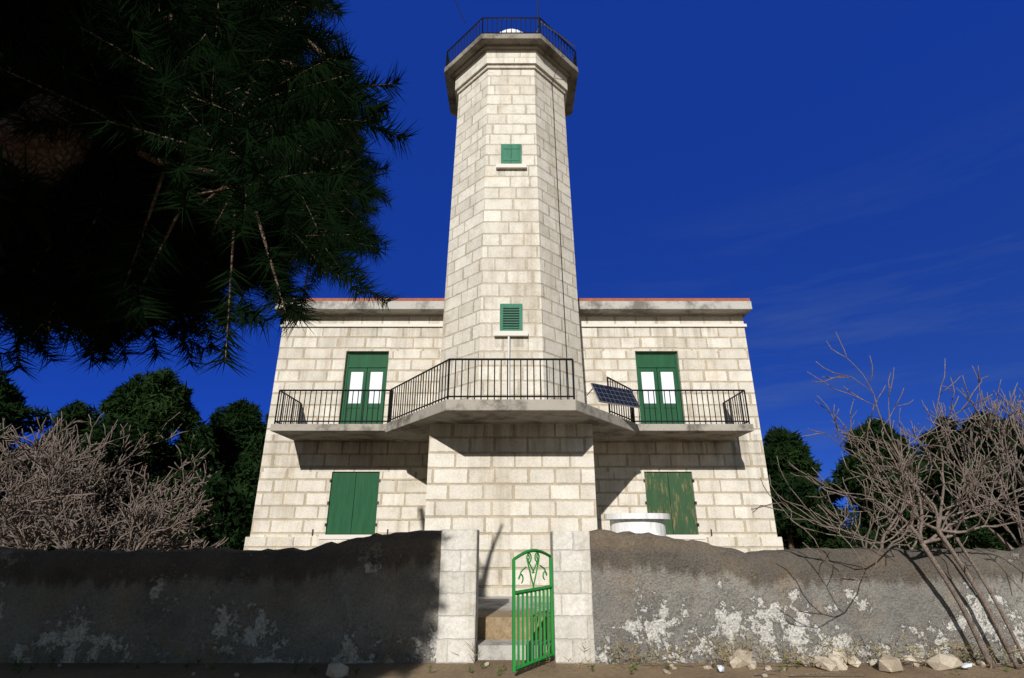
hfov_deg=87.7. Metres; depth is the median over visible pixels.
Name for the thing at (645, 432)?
balcony side slabs
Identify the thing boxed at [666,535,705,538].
window sill
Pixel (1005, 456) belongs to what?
bush
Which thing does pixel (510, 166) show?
tower window sill
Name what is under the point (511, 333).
tower window sill
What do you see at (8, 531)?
fig shrub
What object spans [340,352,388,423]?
balcony door
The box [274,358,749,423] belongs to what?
balcony railings
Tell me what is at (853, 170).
sky
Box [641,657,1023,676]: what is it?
dead sticks
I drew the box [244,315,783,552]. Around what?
house walls
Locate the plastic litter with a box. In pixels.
[717,663,971,671]
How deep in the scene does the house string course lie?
14.43 m
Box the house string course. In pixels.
[280,324,746,327]
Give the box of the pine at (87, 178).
[0,0,329,382]
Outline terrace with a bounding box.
[477,545,942,639]
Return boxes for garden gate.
[512,549,553,671]
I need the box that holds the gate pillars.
[436,529,594,662]
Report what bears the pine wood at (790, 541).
on the terrace
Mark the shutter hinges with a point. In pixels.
(328, 502)
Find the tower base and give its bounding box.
[424,424,596,595]
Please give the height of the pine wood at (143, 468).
5.209 m
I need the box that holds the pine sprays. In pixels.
[0,0,418,378]
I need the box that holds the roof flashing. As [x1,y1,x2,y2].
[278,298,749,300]
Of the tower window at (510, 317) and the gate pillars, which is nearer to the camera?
the gate pillars
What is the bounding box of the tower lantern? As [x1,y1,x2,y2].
[502,29,519,31]
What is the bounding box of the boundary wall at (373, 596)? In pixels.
[0,530,441,662]
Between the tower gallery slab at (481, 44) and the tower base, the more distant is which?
the tower gallery slab at (481, 44)
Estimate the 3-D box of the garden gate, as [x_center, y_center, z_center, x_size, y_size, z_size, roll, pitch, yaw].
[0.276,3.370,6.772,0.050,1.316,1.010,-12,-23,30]
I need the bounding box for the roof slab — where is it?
[275,301,751,316]
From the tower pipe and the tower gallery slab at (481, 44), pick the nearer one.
the tower pipe
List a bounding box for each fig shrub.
[0,407,210,549]
[0,412,223,551]
[0,424,79,546]
[2,482,228,550]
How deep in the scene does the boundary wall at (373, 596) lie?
7.13 m
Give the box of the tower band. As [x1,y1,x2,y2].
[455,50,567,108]
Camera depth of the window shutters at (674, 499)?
12.99 m
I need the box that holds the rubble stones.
[57,647,1023,677]
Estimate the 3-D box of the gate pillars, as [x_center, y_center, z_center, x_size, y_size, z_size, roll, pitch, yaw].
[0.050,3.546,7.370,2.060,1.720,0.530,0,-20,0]
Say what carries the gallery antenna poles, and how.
on the tower gallery railing at (574, 62)
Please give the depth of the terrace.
7.53 m
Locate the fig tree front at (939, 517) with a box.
[751,333,1023,669]
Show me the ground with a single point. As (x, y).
(549, 669)
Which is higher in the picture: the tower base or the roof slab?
the roof slab
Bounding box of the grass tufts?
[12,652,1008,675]
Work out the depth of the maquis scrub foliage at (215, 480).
14.00 m
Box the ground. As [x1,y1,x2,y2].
[0,542,1023,677]
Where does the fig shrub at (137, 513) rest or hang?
on the terrace
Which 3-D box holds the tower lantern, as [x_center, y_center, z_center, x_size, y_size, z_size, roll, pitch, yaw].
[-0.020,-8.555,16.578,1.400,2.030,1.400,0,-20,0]
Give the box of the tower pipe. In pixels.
[508,336,509,398]
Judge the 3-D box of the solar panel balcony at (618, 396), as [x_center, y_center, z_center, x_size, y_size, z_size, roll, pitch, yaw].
[2.138,1.312,11.431,1.150,0.500,0.334,12,-51,-30]
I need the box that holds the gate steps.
[476,596,553,659]
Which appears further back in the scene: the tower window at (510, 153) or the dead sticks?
the tower window at (510, 153)
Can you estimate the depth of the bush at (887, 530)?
11.68 m
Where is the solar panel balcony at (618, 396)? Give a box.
[587,383,640,408]
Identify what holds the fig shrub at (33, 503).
on the terrace
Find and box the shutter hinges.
[312,479,711,534]
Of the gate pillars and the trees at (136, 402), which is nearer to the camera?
the gate pillars
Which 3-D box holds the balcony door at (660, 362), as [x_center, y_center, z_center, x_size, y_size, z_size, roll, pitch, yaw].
[3.850,1.411,13.986,1.140,2.220,0.085,0,-20,0]
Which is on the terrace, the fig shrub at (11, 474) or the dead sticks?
the fig shrub at (11, 474)
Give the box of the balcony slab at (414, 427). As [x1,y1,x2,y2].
[385,399,636,442]
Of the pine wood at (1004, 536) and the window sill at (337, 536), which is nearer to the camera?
the window sill at (337, 536)
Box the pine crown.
[0,110,51,275]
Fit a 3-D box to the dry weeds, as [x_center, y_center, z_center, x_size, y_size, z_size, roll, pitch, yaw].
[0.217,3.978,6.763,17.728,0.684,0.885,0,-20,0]
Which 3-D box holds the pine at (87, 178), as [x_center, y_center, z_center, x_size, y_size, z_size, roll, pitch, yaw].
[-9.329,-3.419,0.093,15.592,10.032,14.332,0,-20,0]
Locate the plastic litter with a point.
(720, 668)
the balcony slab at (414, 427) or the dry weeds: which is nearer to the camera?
the dry weeds
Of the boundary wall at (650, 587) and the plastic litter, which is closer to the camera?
the plastic litter
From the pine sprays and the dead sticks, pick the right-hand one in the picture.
the dead sticks
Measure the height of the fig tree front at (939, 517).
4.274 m
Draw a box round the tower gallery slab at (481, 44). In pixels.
[444,34,577,117]
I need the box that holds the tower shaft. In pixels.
[437,69,584,402]
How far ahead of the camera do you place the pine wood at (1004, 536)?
19.53 m
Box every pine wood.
[84,425,180,551]
[782,505,820,548]
[992,455,1007,540]
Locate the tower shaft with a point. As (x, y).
(505, 232)
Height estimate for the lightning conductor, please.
10.353 m
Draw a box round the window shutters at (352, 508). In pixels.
[326,472,379,533]
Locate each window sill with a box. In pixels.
[318,535,370,538]
[494,331,527,336]
[496,164,525,169]
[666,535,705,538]
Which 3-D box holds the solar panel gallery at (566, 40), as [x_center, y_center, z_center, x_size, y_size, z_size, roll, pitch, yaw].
[1.198,-8.591,15.300,1.150,0.500,0.384,15,-57,-35]
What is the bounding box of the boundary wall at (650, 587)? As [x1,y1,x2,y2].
[589,529,1023,663]
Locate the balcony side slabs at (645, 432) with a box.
[270,424,753,440]
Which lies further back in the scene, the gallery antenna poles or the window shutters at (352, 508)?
the gallery antenna poles
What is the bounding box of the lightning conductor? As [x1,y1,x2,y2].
[552,51,568,398]
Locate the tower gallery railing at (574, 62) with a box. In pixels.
[446,17,576,66]
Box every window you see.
[328,485,372,534]
[500,304,521,330]
[501,144,521,163]
[666,485,695,534]
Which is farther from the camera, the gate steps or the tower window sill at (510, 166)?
the tower window sill at (510, 166)
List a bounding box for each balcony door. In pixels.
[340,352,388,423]
[635,352,683,423]
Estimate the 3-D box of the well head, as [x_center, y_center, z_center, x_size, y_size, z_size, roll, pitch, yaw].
[2.420,4.111,10.105,1.240,1.510,1.240,0,-20,0]
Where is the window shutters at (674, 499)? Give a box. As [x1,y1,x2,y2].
[644,472,697,533]
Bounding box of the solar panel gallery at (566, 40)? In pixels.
[536,21,574,50]
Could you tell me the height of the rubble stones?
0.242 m
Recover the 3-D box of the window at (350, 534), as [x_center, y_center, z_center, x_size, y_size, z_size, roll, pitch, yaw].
[-3.850,4.038,13.134,1.180,1.460,0.050,0,-20,0]
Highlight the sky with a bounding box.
[0,0,1023,524]
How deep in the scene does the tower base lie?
10.61 m
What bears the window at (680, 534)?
attached to the house walls at (291, 508)
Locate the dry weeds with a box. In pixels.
[0,622,1023,671]
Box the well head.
[604,513,669,535]
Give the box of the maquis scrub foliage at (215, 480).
[0,452,1023,550]
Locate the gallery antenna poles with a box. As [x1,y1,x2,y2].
[455,0,538,31]
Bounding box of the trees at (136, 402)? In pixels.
[0,365,1023,550]

